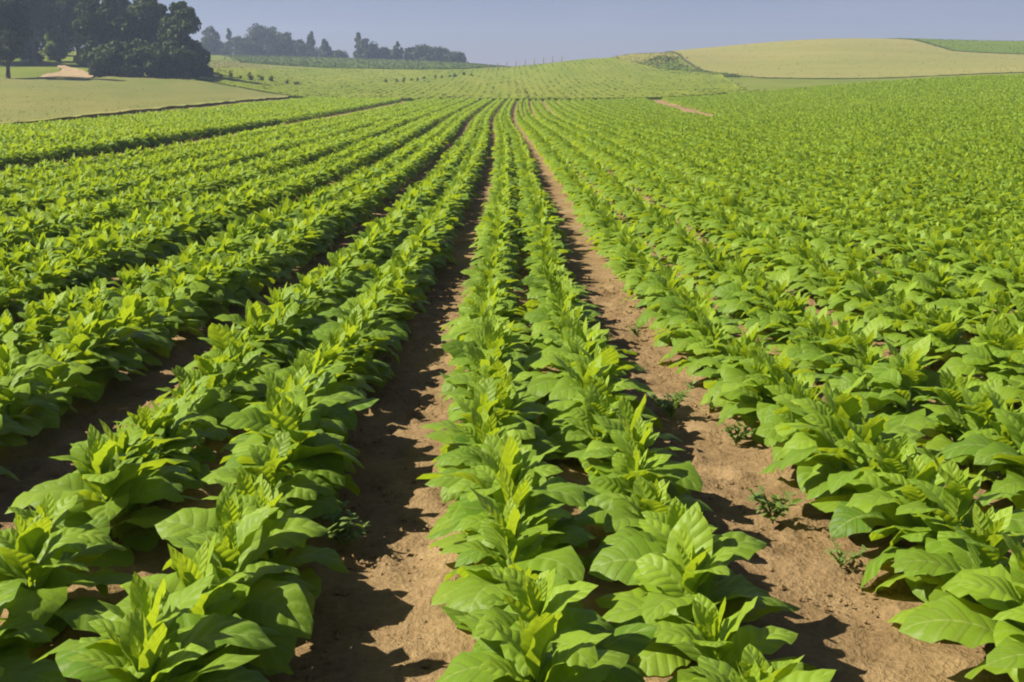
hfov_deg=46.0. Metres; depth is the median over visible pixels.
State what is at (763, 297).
tobacco plant
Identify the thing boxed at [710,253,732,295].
tobacco plant
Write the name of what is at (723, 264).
tobacco plant
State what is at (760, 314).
tobacco plant
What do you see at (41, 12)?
broadleaf tree
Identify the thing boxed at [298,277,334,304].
tobacco plant
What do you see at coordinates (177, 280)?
tobacco plant
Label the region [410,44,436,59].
ridge tree
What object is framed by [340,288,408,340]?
tobacco plant
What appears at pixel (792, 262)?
tobacco plant
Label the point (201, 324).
tobacco plant
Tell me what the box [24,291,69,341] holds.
tobacco plant
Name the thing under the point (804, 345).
tobacco plant
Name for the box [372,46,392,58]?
ridge tree
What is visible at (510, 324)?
tobacco plant
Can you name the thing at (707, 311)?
tobacco plant
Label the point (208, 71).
bush
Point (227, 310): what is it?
tobacco plant
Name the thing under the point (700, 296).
tobacco plant
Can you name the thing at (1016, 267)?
tobacco plant
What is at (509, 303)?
tobacco plant
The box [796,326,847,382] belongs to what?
tobacco plant
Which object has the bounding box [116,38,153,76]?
bush
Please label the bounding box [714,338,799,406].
tobacco plant
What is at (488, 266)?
tobacco plant
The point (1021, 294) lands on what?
tobacco plant
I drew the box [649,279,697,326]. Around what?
tobacco plant
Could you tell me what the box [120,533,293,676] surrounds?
tobacco plant
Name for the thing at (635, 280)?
tobacco plant
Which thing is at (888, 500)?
tobacco plant
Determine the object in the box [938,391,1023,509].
tobacco plant
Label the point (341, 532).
weed
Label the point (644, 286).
tobacco plant
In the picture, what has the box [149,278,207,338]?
tobacco plant
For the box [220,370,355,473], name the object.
tobacco plant
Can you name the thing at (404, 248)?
tobacco plant
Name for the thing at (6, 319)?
tobacco plant
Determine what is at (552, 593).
tobacco plant
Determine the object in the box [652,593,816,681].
tobacco plant
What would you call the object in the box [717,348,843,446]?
tobacco plant
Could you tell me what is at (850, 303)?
tobacco plant
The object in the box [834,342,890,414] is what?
tobacco plant
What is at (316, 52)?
ridge tree
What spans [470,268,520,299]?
tobacco plant
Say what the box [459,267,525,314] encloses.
tobacco plant
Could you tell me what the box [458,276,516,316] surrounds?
tobacco plant
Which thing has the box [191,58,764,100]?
crop
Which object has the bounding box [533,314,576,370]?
tobacco plant
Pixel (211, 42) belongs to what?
ridge tree
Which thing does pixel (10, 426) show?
tobacco plant
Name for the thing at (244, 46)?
ridge tree
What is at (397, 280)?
tobacco plant
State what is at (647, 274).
tobacco plant
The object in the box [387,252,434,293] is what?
tobacco plant
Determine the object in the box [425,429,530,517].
tobacco plant
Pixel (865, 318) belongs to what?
tobacco plant
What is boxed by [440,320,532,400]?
tobacco plant
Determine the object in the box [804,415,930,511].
tobacco plant
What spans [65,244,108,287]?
tobacco plant
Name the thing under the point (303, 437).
tobacco plant
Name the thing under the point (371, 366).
tobacco plant
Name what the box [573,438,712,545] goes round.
tobacco plant
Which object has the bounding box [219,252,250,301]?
tobacco plant
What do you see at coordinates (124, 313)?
tobacco plant
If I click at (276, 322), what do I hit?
tobacco plant
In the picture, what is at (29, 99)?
meadow
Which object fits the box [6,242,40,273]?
tobacco plant
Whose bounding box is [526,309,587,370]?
tobacco plant
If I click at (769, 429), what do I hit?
tobacco plant
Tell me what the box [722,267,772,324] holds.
tobacco plant
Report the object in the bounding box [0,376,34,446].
tobacco plant
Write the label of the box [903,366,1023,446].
tobacco plant
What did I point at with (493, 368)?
tobacco plant
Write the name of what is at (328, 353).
tobacco plant
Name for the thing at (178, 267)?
tobacco plant
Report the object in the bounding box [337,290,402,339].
tobacco plant
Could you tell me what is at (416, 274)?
tobacco plant
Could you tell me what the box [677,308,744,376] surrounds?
tobacco plant
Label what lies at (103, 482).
tobacco plant
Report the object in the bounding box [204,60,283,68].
stubble
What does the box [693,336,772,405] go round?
tobacco plant
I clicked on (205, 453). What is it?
tobacco plant
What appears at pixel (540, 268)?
tobacco plant
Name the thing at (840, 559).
weed
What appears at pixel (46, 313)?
tobacco plant
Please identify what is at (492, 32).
sky
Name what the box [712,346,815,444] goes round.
tobacco plant
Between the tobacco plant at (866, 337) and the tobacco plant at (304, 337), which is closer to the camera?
the tobacco plant at (866, 337)
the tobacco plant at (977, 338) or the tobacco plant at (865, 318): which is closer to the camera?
the tobacco plant at (977, 338)
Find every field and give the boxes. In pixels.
[215,54,510,68]
[888,38,1023,53]
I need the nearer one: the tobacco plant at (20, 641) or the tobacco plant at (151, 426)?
the tobacco plant at (20, 641)
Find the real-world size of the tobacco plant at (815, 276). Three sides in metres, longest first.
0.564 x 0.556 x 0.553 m
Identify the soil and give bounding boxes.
[0,94,1023,681]
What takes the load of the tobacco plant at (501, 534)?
on the soil
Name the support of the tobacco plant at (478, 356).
on the soil
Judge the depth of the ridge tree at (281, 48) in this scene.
601.47 m
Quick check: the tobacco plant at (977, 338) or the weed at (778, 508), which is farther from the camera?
the tobacco plant at (977, 338)
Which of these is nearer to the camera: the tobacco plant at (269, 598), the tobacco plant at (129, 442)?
the tobacco plant at (269, 598)
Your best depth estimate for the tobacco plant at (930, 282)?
11.95 m
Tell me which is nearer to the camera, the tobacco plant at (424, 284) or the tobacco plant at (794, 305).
the tobacco plant at (794, 305)
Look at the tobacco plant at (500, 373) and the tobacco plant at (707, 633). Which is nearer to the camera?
the tobacco plant at (707, 633)
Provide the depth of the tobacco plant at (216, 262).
12.85 m
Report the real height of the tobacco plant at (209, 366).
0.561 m
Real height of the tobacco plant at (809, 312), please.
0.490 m
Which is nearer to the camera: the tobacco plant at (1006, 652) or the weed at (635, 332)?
the tobacco plant at (1006, 652)
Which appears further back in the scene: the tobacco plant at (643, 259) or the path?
the path
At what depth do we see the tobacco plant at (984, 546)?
4.43 m
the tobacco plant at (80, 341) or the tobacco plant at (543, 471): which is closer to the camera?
the tobacco plant at (543, 471)
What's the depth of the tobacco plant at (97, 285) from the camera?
10.99 m
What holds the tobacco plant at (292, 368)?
on the soil
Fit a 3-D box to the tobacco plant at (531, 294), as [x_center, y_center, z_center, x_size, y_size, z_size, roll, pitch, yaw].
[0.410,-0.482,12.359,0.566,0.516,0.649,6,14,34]
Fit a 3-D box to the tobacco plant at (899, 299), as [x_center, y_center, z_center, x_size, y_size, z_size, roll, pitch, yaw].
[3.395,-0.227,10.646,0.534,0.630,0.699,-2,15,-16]
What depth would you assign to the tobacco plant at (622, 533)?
4.71 m
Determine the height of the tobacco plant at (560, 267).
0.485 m
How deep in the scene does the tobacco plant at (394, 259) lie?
13.30 m
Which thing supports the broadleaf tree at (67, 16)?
on the ground
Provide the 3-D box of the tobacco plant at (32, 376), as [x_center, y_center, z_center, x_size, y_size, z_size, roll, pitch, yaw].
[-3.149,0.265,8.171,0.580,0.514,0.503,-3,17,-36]
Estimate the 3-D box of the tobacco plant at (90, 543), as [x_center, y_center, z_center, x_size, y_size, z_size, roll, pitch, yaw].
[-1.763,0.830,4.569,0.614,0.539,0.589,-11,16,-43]
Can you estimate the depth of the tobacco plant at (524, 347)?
8.85 m
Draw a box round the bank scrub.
[630,55,753,76]
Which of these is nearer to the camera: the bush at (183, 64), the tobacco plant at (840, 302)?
the tobacco plant at (840, 302)
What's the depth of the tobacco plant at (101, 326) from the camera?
8.99 m
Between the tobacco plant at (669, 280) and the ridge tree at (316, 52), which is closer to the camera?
the tobacco plant at (669, 280)
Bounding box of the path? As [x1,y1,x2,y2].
[38,65,93,77]
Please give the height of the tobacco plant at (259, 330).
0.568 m
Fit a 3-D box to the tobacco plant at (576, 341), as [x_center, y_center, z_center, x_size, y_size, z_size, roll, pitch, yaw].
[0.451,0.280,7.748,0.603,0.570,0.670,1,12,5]
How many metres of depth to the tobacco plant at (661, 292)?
12.24 m
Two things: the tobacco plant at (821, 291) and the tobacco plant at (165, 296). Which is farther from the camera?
the tobacco plant at (821, 291)
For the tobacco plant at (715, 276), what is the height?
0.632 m
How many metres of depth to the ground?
269.93 m
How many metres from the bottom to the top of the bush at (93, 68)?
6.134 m
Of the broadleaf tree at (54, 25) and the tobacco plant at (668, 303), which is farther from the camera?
the broadleaf tree at (54, 25)
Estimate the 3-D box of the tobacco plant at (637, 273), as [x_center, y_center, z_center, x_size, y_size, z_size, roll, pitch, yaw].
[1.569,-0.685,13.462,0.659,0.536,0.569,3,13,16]
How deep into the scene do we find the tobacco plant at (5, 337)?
8.80 m
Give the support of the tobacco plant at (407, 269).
on the soil
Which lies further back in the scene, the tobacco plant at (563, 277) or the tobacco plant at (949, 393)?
the tobacco plant at (563, 277)
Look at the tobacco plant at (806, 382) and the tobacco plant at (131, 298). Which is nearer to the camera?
the tobacco plant at (806, 382)
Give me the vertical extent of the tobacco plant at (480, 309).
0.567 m
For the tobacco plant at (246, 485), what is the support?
on the soil
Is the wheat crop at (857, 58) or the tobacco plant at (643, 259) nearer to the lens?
the tobacco plant at (643, 259)
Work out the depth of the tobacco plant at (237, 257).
13.76 m
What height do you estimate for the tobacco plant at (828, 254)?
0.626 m
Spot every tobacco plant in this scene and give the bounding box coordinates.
[0,247,29,287]
[0,271,25,313]
[0,271,38,318]
[0,288,14,319]
[0,309,51,354]
[0,323,25,342]
[0,336,77,427]
[0,355,70,436]
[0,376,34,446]
[0,394,33,434]
[0,490,132,649]
[0,512,108,647]
[0,578,58,658]
[0,594,66,681]
[0,666,4,676]
[5,424,186,568]
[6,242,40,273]
[11,245,77,297]
[12,256,70,301]
[12,269,53,305]
[17,301,66,346]
[18,303,52,341]
[19,340,101,416]
[23,350,94,399]
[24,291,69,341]
[28,319,145,402]
[33,572,275,681]
[39,285,102,322]
[43,260,78,292]
[50,310,131,382]
[54,295,164,387]
[58,275,124,312]
[58,288,111,311]
[59,250,93,290]
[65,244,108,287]
[65,607,259,681]
[71,418,199,551]
[73,422,196,510]
[101,504,315,670]
[102,304,169,368]
[103,287,184,350]
[104,266,154,302]
[105,326,148,370]
[114,286,125,307]
[114,404,203,488]
[117,262,167,294]
[119,396,216,479]
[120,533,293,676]
[122,263,165,294]
[131,300,177,352]
[140,268,216,332]
[145,265,162,279]
[146,282,205,337]
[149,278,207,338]
[150,378,229,461]
[155,258,176,278]
[155,355,256,432]
[155,482,329,589]
[156,242,199,266]
[156,257,188,275]
[156,365,239,440]
[167,288,205,334]
[169,323,284,394]
[172,253,191,273]
[180,263,244,323]
[184,254,233,320]
[192,265,234,314]
[198,347,265,409]
[199,396,364,506]
[201,472,306,574]
[206,252,247,308]
[209,252,263,305]
[210,430,342,554]
[211,335,280,410]
[212,299,296,368]
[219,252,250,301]
[219,315,296,373]
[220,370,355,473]
[220,385,359,502]
[229,251,267,299]
[233,249,279,288]
[233,325,274,373]
[235,283,323,328]
[241,479,348,598]
[257,300,306,367]
[258,365,361,455]
[264,349,378,433]
[271,301,321,356]
[274,348,366,431]
[280,356,345,403]
[282,283,331,333]
[286,271,347,316]
[290,292,324,332]
[291,318,391,388]
[293,267,343,305]
[297,284,336,322]
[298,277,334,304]
[305,263,355,303]
[305,339,374,412]
[311,248,369,285]
[311,304,394,387]
[312,297,399,352]
[312,330,382,394]
[313,247,363,297]
[314,276,340,322]
[317,292,402,358]
[321,322,394,378]
[329,266,362,302]
[330,259,365,297]
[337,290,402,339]
[339,277,416,338]
[339,301,407,363]
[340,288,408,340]
[357,275,414,319]
[359,262,413,317]
[362,265,423,305]
[370,250,426,307]
[374,276,410,333]
[381,240,434,290]
[384,268,430,319]
[386,254,435,313]
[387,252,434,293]
[407,256,430,298]
[417,433,599,574]
[420,376,557,472]
[424,374,566,462]
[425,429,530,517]
[426,432,564,564]
[431,461,596,607]
[432,407,522,503]
[436,567,657,681]
[439,353,496,396]
[439,368,546,454]
[439,487,584,641]
[439,557,549,652]
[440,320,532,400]
[441,289,529,340]
[441,293,507,339]
[441,320,529,392]
[443,355,548,425]
[447,297,520,357]
[448,342,525,422]
[456,316,530,370]
[457,305,532,341]
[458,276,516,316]
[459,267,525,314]
[461,254,516,295]
[461,256,515,292]
[462,268,518,307]
[465,276,509,316]
[469,263,513,300]
[469,320,514,371]
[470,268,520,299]
[472,269,521,306]
[472,315,531,347]
[478,610,628,681]
[479,287,529,333]
[517,256,565,285]
[520,289,602,348]
[521,264,574,288]
[522,275,603,333]
[522,316,645,396]
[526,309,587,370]
[527,261,570,291]
[527,270,579,300]
[527,270,588,300]
[528,298,582,343]
[530,248,576,279]
[532,282,600,343]
[533,270,592,320]
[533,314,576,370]
[534,280,577,293]
[535,335,626,403]
[537,279,592,327]
[538,354,640,436]
[541,304,611,365]
[542,383,621,468]
[543,374,656,463]
[545,264,580,295]
[548,328,628,372]
[549,344,662,430]
[565,393,691,509]
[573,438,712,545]
[581,407,702,533]
[583,474,714,561]
[588,496,779,633]
[590,322,599,330]
[602,498,734,579]
[602,506,799,676]
[619,254,665,295]
[622,261,659,306]
[625,258,660,300]
[628,251,664,285]
[632,259,679,297]
[634,268,695,308]
[635,264,695,327]
[644,272,683,308]
[647,284,683,329]
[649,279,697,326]
[650,278,716,346]
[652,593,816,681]
[653,287,710,334]
[654,292,738,363]
[661,288,722,358]
[667,304,747,367]
[668,317,736,379]
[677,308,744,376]
[691,247,728,292]
[691,655,835,681]
[692,643,803,681]
[693,322,773,408]
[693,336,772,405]
[694,258,735,293]
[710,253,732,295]
[710,253,759,299]
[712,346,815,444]
[713,251,775,304]
[713,272,768,322]
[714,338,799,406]
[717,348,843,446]
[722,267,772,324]
[732,266,768,316]
[738,270,804,330]
[740,281,788,325]
[743,287,784,341]
[755,293,788,344]
[756,381,826,461]
[758,290,832,352]
[759,388,925,495]
[760,369,843,447]
[771,374,876,493]
[775,239,822,294]
[775,306,833,352]
[776,306,827,361]
[787,246,846,294]
[787,314,852,373]
[791,256,835,303]
[793,248,848,297]
[795,315,894,380]
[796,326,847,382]
[800,260,842,306]
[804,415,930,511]
[810,432,945,547]
[811,270,844,310]
[812,317,893,404]
[824,261,869,312]
[827,269,896,320]
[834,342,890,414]
[837,272,901,334]
[844,265,893,324]
[845,454,1023,601]
[859,281,922,344]
[860,294,900,336]
[863,339,939,414]
[864,334,954,425]
[866,252,900,276]
[869,446,1023,604]
[876,263,905,283]
[882,261,903,280]
[882,297,921,350]
[886,253,926,290]
[887,503,1023,623]
[888,252,955,295]
[893,300,946,347]
[899,306,965,368]
[899,531,1023,681]
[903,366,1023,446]
[906,263,960,309]
[908,307,975,361]
[912,262,970,310]
[920,376,1002,482]
[927,276,987,322]
[935,279,983,309]
[937,311,1023,381]
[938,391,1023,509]
[939,284,985,330]
[941,389,1023,482]
[951,242,983,292]
[954,242,996,283]
[960,289,1009,333]
[962,290,1017,324]
[964,601,1023,678]
[966,335,986,379]
[967,319,1023,407]
[968,244,1023,302]
[973,259,998,290]
[980,251,1023,309]
[987,442,1023,501]
[988,353,1023,405]
[1001,295,1023,333]
[1002,377,1023,391]
[1005,268,1023,298]
[1012,283,1023,312]
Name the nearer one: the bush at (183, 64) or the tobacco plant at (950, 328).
the tobacco plant at (950, 328)
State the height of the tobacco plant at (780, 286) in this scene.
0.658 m
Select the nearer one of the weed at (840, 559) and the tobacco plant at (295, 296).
the weed at (840, 559)
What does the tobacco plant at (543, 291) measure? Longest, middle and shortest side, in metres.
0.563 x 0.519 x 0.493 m
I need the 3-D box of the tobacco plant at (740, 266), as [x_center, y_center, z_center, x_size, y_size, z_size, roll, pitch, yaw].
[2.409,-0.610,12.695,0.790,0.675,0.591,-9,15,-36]
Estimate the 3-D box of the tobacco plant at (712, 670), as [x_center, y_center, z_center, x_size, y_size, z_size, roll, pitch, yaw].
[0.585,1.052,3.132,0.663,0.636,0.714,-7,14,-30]
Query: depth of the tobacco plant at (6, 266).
13.64 m
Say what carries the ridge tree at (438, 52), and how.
on the ground
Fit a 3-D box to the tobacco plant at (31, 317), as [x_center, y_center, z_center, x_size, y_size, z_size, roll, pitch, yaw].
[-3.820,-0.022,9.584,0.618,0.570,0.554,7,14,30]
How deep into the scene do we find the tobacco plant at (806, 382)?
6.96 m
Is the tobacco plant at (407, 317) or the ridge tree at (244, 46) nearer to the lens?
the tobacco plant at (407, 317)
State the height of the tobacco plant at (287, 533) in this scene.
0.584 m
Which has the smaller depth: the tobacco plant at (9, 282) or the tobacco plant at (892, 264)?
the tobacco plant at (9, 282)
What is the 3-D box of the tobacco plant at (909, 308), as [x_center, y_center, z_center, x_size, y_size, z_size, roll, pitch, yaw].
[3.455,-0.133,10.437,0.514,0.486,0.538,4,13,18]
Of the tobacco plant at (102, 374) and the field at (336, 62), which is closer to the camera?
the tobacco plant at (102, 374)
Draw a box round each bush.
[16,38,44,61]
[43,28,70,61]
[72,33,90,66]
[86,44,106,75]
[89,39,123,76]
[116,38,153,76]
[136,41,176,77]
[160,41,194,78]
[183,51,200,78]
[201,66,213,76]
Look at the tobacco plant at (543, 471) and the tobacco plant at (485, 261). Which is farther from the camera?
the tobacco plant at (485, 261)
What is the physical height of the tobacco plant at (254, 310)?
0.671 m
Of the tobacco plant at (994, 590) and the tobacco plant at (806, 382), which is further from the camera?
the tobacco plant at (806, 382)
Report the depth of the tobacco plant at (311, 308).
11.07 m
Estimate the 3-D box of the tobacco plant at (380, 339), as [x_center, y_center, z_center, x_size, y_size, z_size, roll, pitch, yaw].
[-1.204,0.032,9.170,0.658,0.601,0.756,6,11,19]
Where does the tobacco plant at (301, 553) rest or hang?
on the soil
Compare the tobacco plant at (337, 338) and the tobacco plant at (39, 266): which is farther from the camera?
the tobacco plant at (39, 266)
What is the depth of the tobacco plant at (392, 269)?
12.59 m
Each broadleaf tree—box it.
[0,0,33,78]
[4,0,48,52]
[9,0,59,64]
[37,28,75,53]
[42,0,65,61]
[48,0,89,54]
[72,0,117,62]
[101,0,131,42]
[121,0,165,74]
[156,1,210,70]
[161,5,173,17]
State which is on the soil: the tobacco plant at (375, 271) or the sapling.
the tobacco plant at (375, 271)
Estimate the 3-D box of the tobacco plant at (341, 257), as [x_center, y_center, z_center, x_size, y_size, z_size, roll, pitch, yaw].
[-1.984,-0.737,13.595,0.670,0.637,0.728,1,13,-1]
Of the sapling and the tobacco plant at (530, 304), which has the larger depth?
the sapling
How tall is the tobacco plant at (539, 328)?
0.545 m
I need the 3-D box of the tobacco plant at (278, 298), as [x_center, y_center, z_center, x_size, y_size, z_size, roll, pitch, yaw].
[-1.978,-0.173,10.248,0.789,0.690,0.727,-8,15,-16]
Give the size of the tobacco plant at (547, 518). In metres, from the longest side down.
0.684 x 0.631 x 0.611 m
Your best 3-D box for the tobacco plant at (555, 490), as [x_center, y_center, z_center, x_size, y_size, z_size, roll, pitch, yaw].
[0.024,0.689,5.007,0.748,0.711,0.812,-13,17,-37]
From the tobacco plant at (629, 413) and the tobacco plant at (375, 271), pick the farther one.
the tobacco plant at (375, 271)
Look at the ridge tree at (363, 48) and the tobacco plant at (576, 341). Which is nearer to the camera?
the tobacco plant at (576, 341)
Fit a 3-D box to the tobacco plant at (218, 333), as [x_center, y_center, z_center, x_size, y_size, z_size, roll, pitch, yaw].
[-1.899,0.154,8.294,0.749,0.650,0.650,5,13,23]
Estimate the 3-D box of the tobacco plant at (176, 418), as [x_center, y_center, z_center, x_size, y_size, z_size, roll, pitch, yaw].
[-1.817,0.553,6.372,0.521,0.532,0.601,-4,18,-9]
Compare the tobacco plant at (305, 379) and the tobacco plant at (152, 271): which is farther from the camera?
the tobacco plant at (152, 271)
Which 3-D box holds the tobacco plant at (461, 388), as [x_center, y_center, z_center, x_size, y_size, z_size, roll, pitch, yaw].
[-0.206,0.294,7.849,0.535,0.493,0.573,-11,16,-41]
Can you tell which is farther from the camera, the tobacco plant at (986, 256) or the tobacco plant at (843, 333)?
the tobacco plant at (986, 256)
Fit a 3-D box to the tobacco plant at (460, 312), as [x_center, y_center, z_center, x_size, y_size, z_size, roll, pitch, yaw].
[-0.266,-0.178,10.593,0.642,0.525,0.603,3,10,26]
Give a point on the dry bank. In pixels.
(635, 57)
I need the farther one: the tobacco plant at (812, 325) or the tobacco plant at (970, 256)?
the tobacco plant at (970, 256)
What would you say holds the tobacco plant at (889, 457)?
on the soil
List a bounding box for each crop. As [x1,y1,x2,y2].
[0,74,1023,480]
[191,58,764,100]
[666,38,1023,78]
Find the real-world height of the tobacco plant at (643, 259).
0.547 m
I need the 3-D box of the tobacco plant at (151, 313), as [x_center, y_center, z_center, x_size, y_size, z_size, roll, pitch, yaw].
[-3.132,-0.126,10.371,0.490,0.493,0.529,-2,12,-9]
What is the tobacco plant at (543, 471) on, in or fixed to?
on the soil
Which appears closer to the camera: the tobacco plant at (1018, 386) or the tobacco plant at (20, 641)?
the tobacco plant at (20, 641)
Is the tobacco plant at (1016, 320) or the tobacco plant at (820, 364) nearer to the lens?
the tobacco plant at (820, 364)
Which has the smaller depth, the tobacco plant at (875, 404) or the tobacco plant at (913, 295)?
the tobacco plant at (875, 404)
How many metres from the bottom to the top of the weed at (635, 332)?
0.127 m
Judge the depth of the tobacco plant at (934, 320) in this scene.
9.72 m
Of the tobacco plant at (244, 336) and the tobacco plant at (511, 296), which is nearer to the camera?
the tobacco plant at (244, 336)
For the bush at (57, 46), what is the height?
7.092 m
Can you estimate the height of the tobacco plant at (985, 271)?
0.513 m
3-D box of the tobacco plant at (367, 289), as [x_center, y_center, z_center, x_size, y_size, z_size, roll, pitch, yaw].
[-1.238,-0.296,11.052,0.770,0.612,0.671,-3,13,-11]
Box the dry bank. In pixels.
[612,52,680,67]
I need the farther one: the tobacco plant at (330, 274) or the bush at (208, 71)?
the bush at (208, 71)
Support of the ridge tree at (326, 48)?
on the ground
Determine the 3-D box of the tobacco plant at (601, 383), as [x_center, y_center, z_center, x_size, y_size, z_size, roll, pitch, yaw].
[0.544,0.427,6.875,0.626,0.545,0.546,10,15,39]
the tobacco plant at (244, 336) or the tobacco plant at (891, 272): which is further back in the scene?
the tobacco plant at (891, 272)
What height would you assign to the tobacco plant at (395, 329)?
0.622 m
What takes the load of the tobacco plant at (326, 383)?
on the soil
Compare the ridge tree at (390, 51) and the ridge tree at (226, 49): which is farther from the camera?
the ridge tree at (390, 51)
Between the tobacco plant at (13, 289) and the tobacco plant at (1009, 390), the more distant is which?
the tobacco plant at (13, 289)
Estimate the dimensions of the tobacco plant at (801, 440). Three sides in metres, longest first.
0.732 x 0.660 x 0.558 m
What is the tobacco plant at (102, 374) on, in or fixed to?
on the soil
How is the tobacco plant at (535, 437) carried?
on the soil
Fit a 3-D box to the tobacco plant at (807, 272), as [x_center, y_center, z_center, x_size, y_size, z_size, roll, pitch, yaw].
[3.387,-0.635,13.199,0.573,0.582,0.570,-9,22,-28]
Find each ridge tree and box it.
[199,26,220,54]
[209,41,231,54]
[221,28,233,54]
[228,35,255,54]
[243,23,272,54]
[263,26,282,55]
[273,32,295,55]
[294,39,307,55]
[295,47,321,56]
[306,31,315,56]
[320,39,331,56]
[328,50,348,57]
[353,32,360,57]
[354,38,377,58]
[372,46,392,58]
[388,48,403,58]
[391,41,403,58]
[403,47,414,59]
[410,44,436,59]
[425,46,449,60]
[442,51,467,61]
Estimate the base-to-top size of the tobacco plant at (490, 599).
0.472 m
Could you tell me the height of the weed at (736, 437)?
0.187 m
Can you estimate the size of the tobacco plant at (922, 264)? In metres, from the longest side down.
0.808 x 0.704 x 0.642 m
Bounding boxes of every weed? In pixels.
[321,501,371,548]
[628,324,640,337]
[646,379,696,419]
[719,421,758,445]
[746,485,802,523]
[824,537,869,566]
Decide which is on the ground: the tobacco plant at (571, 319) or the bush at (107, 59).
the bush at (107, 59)
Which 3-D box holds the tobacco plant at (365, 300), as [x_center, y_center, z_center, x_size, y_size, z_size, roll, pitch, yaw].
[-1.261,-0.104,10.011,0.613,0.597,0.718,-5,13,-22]
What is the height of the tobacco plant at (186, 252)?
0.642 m
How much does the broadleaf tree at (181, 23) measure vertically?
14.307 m
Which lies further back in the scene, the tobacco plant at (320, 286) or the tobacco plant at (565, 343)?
the tobacco plant at (320, 286)
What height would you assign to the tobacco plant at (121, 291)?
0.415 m
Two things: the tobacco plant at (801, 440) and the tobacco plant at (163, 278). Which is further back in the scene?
the tobacco plant at (163, 278)
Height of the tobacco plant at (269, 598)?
0.624 m
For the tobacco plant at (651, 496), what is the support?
on the soil
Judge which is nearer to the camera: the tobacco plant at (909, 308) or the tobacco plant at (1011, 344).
the tobacco plant at (1011, 344)
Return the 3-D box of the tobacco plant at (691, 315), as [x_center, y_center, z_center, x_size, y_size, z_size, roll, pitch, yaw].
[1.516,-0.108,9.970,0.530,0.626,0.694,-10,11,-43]
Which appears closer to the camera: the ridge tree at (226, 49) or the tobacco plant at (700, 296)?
the tobacco plant at (700, 296)
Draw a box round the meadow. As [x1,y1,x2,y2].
[0,75,288,124]
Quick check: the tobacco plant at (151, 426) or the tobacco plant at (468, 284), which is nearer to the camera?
the tobacco plant at (151, 426)
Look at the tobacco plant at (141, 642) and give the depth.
3.31 m
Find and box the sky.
[39,0,1023,66]
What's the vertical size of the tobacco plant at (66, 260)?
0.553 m
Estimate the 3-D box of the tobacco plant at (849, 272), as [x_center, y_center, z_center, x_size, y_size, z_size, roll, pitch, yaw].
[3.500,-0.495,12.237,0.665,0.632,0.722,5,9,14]
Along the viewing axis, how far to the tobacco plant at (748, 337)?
8.16 m
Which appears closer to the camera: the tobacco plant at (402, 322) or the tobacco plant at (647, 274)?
the tobacco plant at (402, 322)
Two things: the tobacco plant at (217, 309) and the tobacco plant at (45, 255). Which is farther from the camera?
the tobacco plant at (45, 255)
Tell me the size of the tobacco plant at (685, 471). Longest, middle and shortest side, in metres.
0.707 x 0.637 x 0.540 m
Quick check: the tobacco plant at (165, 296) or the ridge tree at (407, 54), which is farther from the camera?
the ridge tree at (407, 54)
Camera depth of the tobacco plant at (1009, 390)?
7.93 m
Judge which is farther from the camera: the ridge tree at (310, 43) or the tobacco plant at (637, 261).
the ridge tree at (310, 43)
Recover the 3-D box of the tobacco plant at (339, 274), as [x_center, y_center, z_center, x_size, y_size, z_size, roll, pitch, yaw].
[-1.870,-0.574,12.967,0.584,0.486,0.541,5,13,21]
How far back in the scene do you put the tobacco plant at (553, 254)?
14.13 m
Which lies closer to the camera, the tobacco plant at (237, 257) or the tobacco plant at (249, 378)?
the tobacco plant at (249, 378)
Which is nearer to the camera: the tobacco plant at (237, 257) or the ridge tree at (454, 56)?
the tobacco plant at (237, 257)
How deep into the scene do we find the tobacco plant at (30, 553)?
4.23 m
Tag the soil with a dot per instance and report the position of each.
(392, 598)
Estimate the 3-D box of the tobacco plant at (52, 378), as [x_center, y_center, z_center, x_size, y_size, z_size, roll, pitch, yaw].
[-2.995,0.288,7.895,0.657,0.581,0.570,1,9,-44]
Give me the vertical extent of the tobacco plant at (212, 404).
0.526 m
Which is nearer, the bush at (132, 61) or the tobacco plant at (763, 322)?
the tobacco plant at (763, 322)
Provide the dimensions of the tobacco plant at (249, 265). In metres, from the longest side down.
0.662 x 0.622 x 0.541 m
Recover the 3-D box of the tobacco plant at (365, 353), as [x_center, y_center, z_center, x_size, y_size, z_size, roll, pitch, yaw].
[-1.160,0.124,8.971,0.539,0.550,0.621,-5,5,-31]
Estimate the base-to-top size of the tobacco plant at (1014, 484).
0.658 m
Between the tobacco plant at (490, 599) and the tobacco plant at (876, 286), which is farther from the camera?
the tobacco plant at (876, 286)
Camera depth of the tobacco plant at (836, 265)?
13.36 m
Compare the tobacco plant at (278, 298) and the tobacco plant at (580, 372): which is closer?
the tobacco plant at (580, 372)
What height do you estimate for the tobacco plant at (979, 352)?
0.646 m
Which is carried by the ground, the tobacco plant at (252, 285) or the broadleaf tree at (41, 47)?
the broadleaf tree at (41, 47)
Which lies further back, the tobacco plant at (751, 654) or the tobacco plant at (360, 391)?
the tobacco plant at (360, 391)
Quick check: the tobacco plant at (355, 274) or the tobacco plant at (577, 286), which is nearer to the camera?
the tobacco plant at (577, 286)
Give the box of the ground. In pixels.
[0,50,1023,101]
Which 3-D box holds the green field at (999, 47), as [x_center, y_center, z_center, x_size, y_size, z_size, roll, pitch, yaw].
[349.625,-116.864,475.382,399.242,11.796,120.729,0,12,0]

